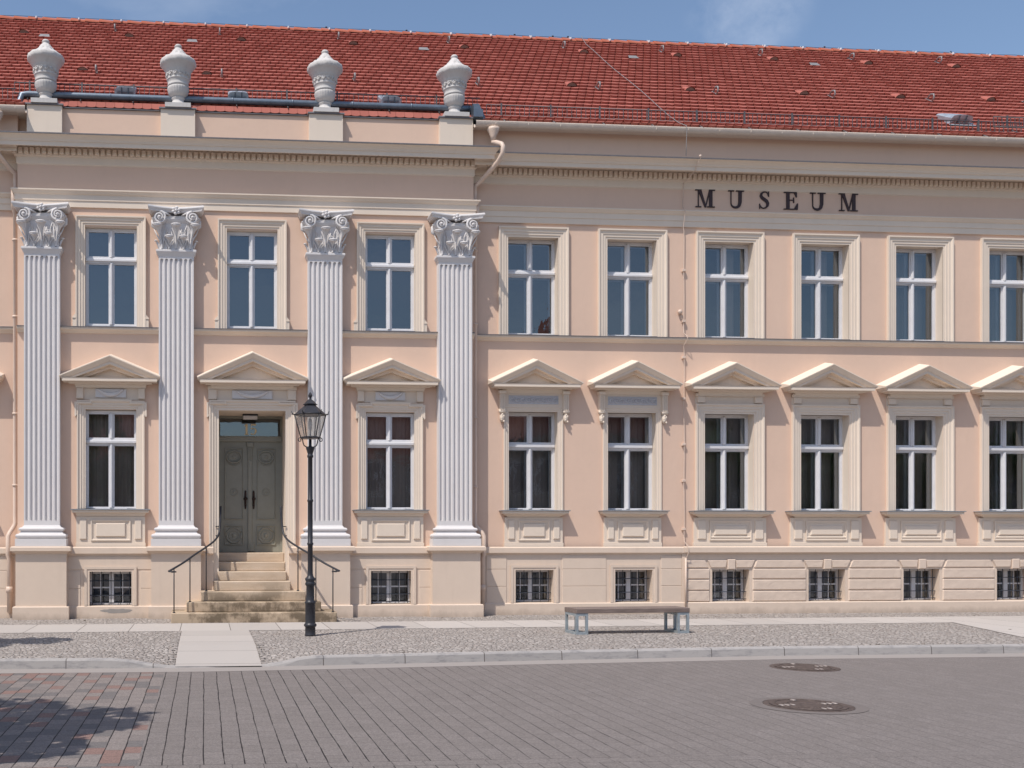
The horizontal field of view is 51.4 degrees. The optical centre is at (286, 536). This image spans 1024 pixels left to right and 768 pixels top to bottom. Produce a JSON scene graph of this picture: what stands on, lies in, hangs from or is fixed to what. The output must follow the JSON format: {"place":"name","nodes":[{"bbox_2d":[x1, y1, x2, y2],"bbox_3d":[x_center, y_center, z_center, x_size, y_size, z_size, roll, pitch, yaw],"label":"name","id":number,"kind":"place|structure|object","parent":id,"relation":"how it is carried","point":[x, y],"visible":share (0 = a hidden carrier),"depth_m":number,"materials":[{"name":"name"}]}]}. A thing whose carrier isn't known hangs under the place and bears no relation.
{"place":"outdoors","nodes":[
{"label":"outdoors","id":0,"kind":"place"},
{"bbox_2d":[0,657,1023,767],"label":"road","id":1,"kind":"structure","parent":0,"point":[945,713],"depth_m":9.72,"materials":[{"name":"grey stone"}]},
{"bbox_2d":[0,644,1023,668],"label":"kerb","id":2,"kind":"structure","parent":1,"relation":"on","point":[311,660],"depth_m":14.18,"materials":[{"name":"stone"}]},
{"bbox_2d":[0,653,1023,673],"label":"gutter strip","id":3,"kind":"object","parent":1,"relation":"on","point":[225,669],"visible":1,"depth_m":13.80,"materials":[{"name":"concrete"}]},
{"bbox_2d":[769,663,840,671],"bbox_3d":[6.790,1.708,13.409,0.840,0.022,0.840,0,0,-11],"label":"manhole cover","id":4,"kind":"object","parent":1,"relation":"on","point":[804,667],"visible":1,"depth_m":13.34,"materials":[{"name":"metal"}]},
{"bbox_2d":[749,697,869,713],"bbox_3d":[5.304,1.708,10.402,1.120,0.022,1.040,0,0,-11],"label":"manhole cover","id":5,"kind":"object","parent":1,"relation":"on","point":[808,705],"visible":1,"depth_m":10.34,"materials":[{"name":"metal"}]},
{"bbox_2d":[0,612,1023,664],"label":"sidewalk","id":6,"kind":"structure","parent":0,"point":[154,646],"depth_m":16.19,"materials":[{"name":"stone"}]},
{"bbox_2d":[175,630,261,666],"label":"path","id":7,"kind":"structure","parent":6,"relation":"on","point":[220,648],"depth_m":14.66,"materials":[{"name":"grey stone"}]},
{"bbox_2d":[167,631,269,664],"bbox_3d":[-1.042,1.656,15.403,1.360,0.124,3.726,0,0,-5],"label":"path edging","id":8,"kind":"object","parent":6,"relation":"on","point":[176,638],"visible":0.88,"depth_m":14.79,"materials":[{"name":"stone"}]},
{"bbox_2d":[171,552,336,622],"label":"entrance steps","id":9,"kind":"structure","parent":6,"relation":"on","point":[251,587],"depth_m":19.58,"materials":[{"name":"stone"}]},
{"bbox_2d":[168,506,221,612],"bbox_3d":[-1.712,0.408,19.486,0.214,2.025,1.897,0,0,26],"label":"handrail","id":10,"kind":"object","parent":9,"relation":"on","point":[202,549],"visible":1,"depth_m":19.25,"materials":[{"name":"metal"}]},
{"bbox_2d":[280,506,339,611],"bbox_3d":[0.435,0.408,19.656,0.214,2.025,1.897,0,0,-36],"label":"handrail","id":11,"kind":"object","parent":9,"relation":"on","point":[305,551],"visible":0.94,"depth_m":19.81,"materials":[{"name":"metal"}]},
{"bbox_2d":[291,392,328,635],"bbox_3d":[0.389,-0.359,16.462,0.617,3.918,0.536,0,0,-5],"label":"street lamp","id":12,"kind":"object","parent":6,"relation":"on","point":[309,408],"visible":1,"depth_m":16.42,"materials":[{"name":"metal"}]},
{"bbox_2d":[0,15,1023,619],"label":"museum building","id":13,"kind":"structure","parent":6,"relation":"on","point":[538,331],"depth_m":21.04,"materials":[{"name":"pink paint"}]},
{"bbox_2d":[0,372,3,382],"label":"window","id":14,"kind":"structure","parent":13,"relation":"in","point":[1,374],"depth_m":20.00,"materials":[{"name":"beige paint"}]},
{"bbox_2d":[27,39,64,102],"bbox_3d":[-4.697,-9.056,20.028,0.717,1.338,0.718,0,0,-5],"label":"urn","id":15,"kind":"object","parent":13,"relation":"on","point":[46,60],"visible":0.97,"depth_m":19.84,"materials":[{"name":"stone"}]},
{"bbox_2d":[59,354,159,546],"bbox_3d":[-3.435,-1.675,20.108,1.930,3.800,0.713,0,0,-5],"label":"window","id":16,"kind":"structure","parent":13,"relation":"in","point":[110,511],"depth_m":20.06,"materials":[{"name":"beige paint"}]},
{"bbox_2d":[72,215,148,326],"bbox_3d":[-3.441,-5.175,20.183,1.482,2.179,0.376,0,0,-5],"label":"window","id":17,"kind":"structure","parent":13,"relation":"in","point":[115,258],"depth_m":20.19,"materials":[{"name":"glass"}]},
{"bbox_2d":[90,572,130,604],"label":"basement window","id":18,"kind":"structure","parent":13,"relation":"in","point":[111,580],"depth_m":20.19,"materials":[{"name":"white paint"}]},
{"bbox_2d":[160,44,195,107],"bbox_3d":[-2.131,-9.056,20.232,0.717,1.338,0.718,0,0,-5],"label":"urn","id":19,"kind":"object","parent":13,"relation":"on","point":[177,65],"visible":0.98,"depth_m":20.04,"materials":[{"name":"stone"}]},
{"bbox_2d":[219,414,281,551],"bbox_3d":[-0.736,-1.082,21.118,1.350,2.835,0.500,0,0,-5],"label":"entrance door","id":20,"kind":"structure","parent":13,"relation":"in","point":[250,467],"depth_m":21.30,"materials":[{"name":"paint"}]},
{"bbox_2d":[215,218,289,328],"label":"window","id":21,"kind":"structure","parent":13,"relation":"in","point":[252,266],"depth_m":20.40,"materials":[{"name":"glass"}]},
{"bbox_2d":[307,50,342,112],"bbox_3d":[0.779,-9.056,20.463,0.717,1.338,0.718,0,0,-5],"label":"urn","id":22,"kind":"object","parent":13,"relation":"on","point":[324,70],"visible":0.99,"depth_m":20.27,"materials":[{"name":"stone"}]},
{"bbox_2d":[353,222,426,331],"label":"window","id":23,"kind":"structure","parent":13,"relation":"in","point":[384,263],"depth_m":20.62,"materials":[{"name":"glass"}]},
{"bbox_2d":[371,571,410,602],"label":"basement window","id":24,"kind":"structure","parent":13,"relation":"in","point":[388,579],"depth_m":20.64,"materials":[{"name":"white paint"}]},
{"bbox_2d":[342,358,440,546],"bbox_3d":[2.081,-1.675,20.545,1.930,3.800,0.713,0,0,-5],"label":"window","id":25,"kind":"structure","parent":13,"relation":"in","point":[390,511],"depth_m":20.49,"materials":[{"name":"beige paint"}]},
{"bbox_2d":[436,54,471,116],"bbox_3d":[3.397,-9.056,20.671,0.717,1.338,0.718,0,0,-5],"label":"urn","id":26,"kind":"object","parent":13,"relation":"on","point":[453,74],"visible":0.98,"depth_m":20.48,"materials":[{"name":"stone"}]},
{"bbox_2d":[498,226,568,334],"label":"window","id":27,"kind":"structure","parent":13,"relation":"in","point":[562,233],"depth_m":20.98,"materials":[{"name":"beige paint"}]},
{"bbox_2d":[516,570,550,600],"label":"basement window","id":28,"kind":"structure","parent":13,"relation":"in","point":[529,578],"depth_m":21.15,"materials":[{"name":"white paint"}]},
{"bbox_2d":[488,359,583,546],"bbox_3d":[5.043,-1.707,21.144,1.890,3.865,0.998,0,0,-5],"label":"window","id":29,"kind":"structure","parent":13,"relation":"in","point":[532,519],"depth_m":20.95,"materials":[{"name":"beige paint"}]},
{"bbox_2d":[615,570,648,600],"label":"basement window","id":30,"kind":"structure","parent":13,"relation":"in","point":[627,578],"depth_m":21.31,"materials":[{"name":"white paint"}]},
{"bbox_2d":[598,228,666,336],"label":"window","id":31,"kind":"structure","parent":13,"relation":"in","point":[625,276],"depth_m":21.15,"materials":[{"name":"beige paint"}]},
{"bbox_2d":[587,360,682,546],"bbox_3d":[7.121,-1.707,21.309,1.890,3.865,0.998,0,0,-5],"label":"window","id":32,"kind":"structure","parent":13,"relation":"in","point":[633,386],"depth_m":21.11,"materials":[{"name":"beige paint"}]},
{"bbox_2d":[712,569,745,599],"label":"basement window","id":33,"kind":"structure","parent":13,"relation":"in","point":[724,578],"depth_m":21.47,"materials":[{"name":"white paint"}]},
{"bbox_2d":[695,231,764,337],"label":"window","id":34,"kind":"structure","parent":13,"relation":"in","point":[724,278],"depth_m":21.32,"materials":[{"name":"beige paint"}]},
{"bbox_2d":[684,361,781,545],"bbox_3d":[9.200,-1.707,21.474,1.924,3.865,0.998,0,0,-5],"label":"window","id":35,"kind":"structure","parent":13,"relation":"in","point":[724,518],"depth_m":21.27,"materials":[{"name":"beige paint"}]},
{"bbox_2d":[695,189,857,210],"bbox_3d":[10.245,-7.004,21.364,3.542,0.372,0.025,0,0,-5],"label":"museum sign","id":36,"kind":"object","parent":13,"relation":"attached to","point":[788,200],"visible":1,"depth_m":21.37,"materials":[{"name":"brown metal"}]},
{"bbox_2d":[809,569,841,599],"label":"basement window","id":37,"kind":"structure","parent":13,"relation":"in","point":[818,577],"depth_m":21.64,"materials":[{"name":"white paint"}]},
{"bbox_2d":[792,233,859,339],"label":"window","id":38,"kind":"structure","parent":13,"relation":"in","point":[818,280],"depth_m":21.49,"materials":[{"name":"beige paint"}]},
{"bbox_2d":[781,363,878,545],"bbox_3d":[11.278,-1.707,21.639,1.924,3.865,0.998,0,0,-5],"label":"window","id":39,"kind":"structure","parent":13,"relation":"in","point":[826,388],"depth_m":21.44,"materials":[{"name":"beige paint"}]},
{"bbox_2d":[903,569,934,599],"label":"basement window","id":40,"kind":"structure","parent":13,"relation":"in","point":[911,577],"depth_m":21.81,"materials":[{"name":"white paint"}]},
{"bbox_2d":[886,235,953,340],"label":"window","id":41,"kind":"structure","parent":13,"relation":"in","point":[908,281],"depth_m":21.82,"materials":[{"name":"beige paint"}]},
{"bbox_2d":[876,364,973,545],"bbox_3d":[13.357,-1.707,21.804,1.924,3.865,0.998,0,0,-5],"label":"window","id":42,"kind":"structure","parent":13,"relation":"in","point":[922,389],"depth_m":21.60,"materials":[{"name":"beige paint"}]},
{"bbox_2d":[970,365,1023,545],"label":"window","id":43,"kind":"structure","parent":13,"relation":"in","point":[1001,523],"depth_m":21.74,"materials":[{"name":"beige paint"}]},
{"bbox_2d":[980,238,1023,342],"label":"window","id":44,"kind":"structure","parent":13,"relation":"in","point":[1001,283],"depth_m":22.03,"materials":[{"name":"beige paint"}]},
{"bbox_2d":[997,569,1023,598],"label":"basement window","id":45,"kind":"structure","parent":13,"relation":"in","point":[1004,577],"depth_m":21.97,"materials":[{"name":"white paint"}]},
{"bbox_2d":[0,616,1023,636],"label":"slab path","id":46,"kind":"structure","parent":6,"relation":"on","point":[1012,625],"depth_m":18.53,"materials":[{"name":"stone"}]},
{"bbox_2d":[565,606,689,634],"bbox_3d":[5.658,1.390,17.000,1.970,0.420,0.468,0,0,-8],"label":"bench","id":47,"kind":"object","parent":6,"relation":"on","point":[675,611],"visible":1,"depth_m":16.86,"materials":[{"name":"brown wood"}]},
{"bbox_2d":[0,0,1023,55],"label":"sky","id":48,"kind":"structure","parent":0,"point":[986,27],"materials":[{"name":"blue"}]}
]}

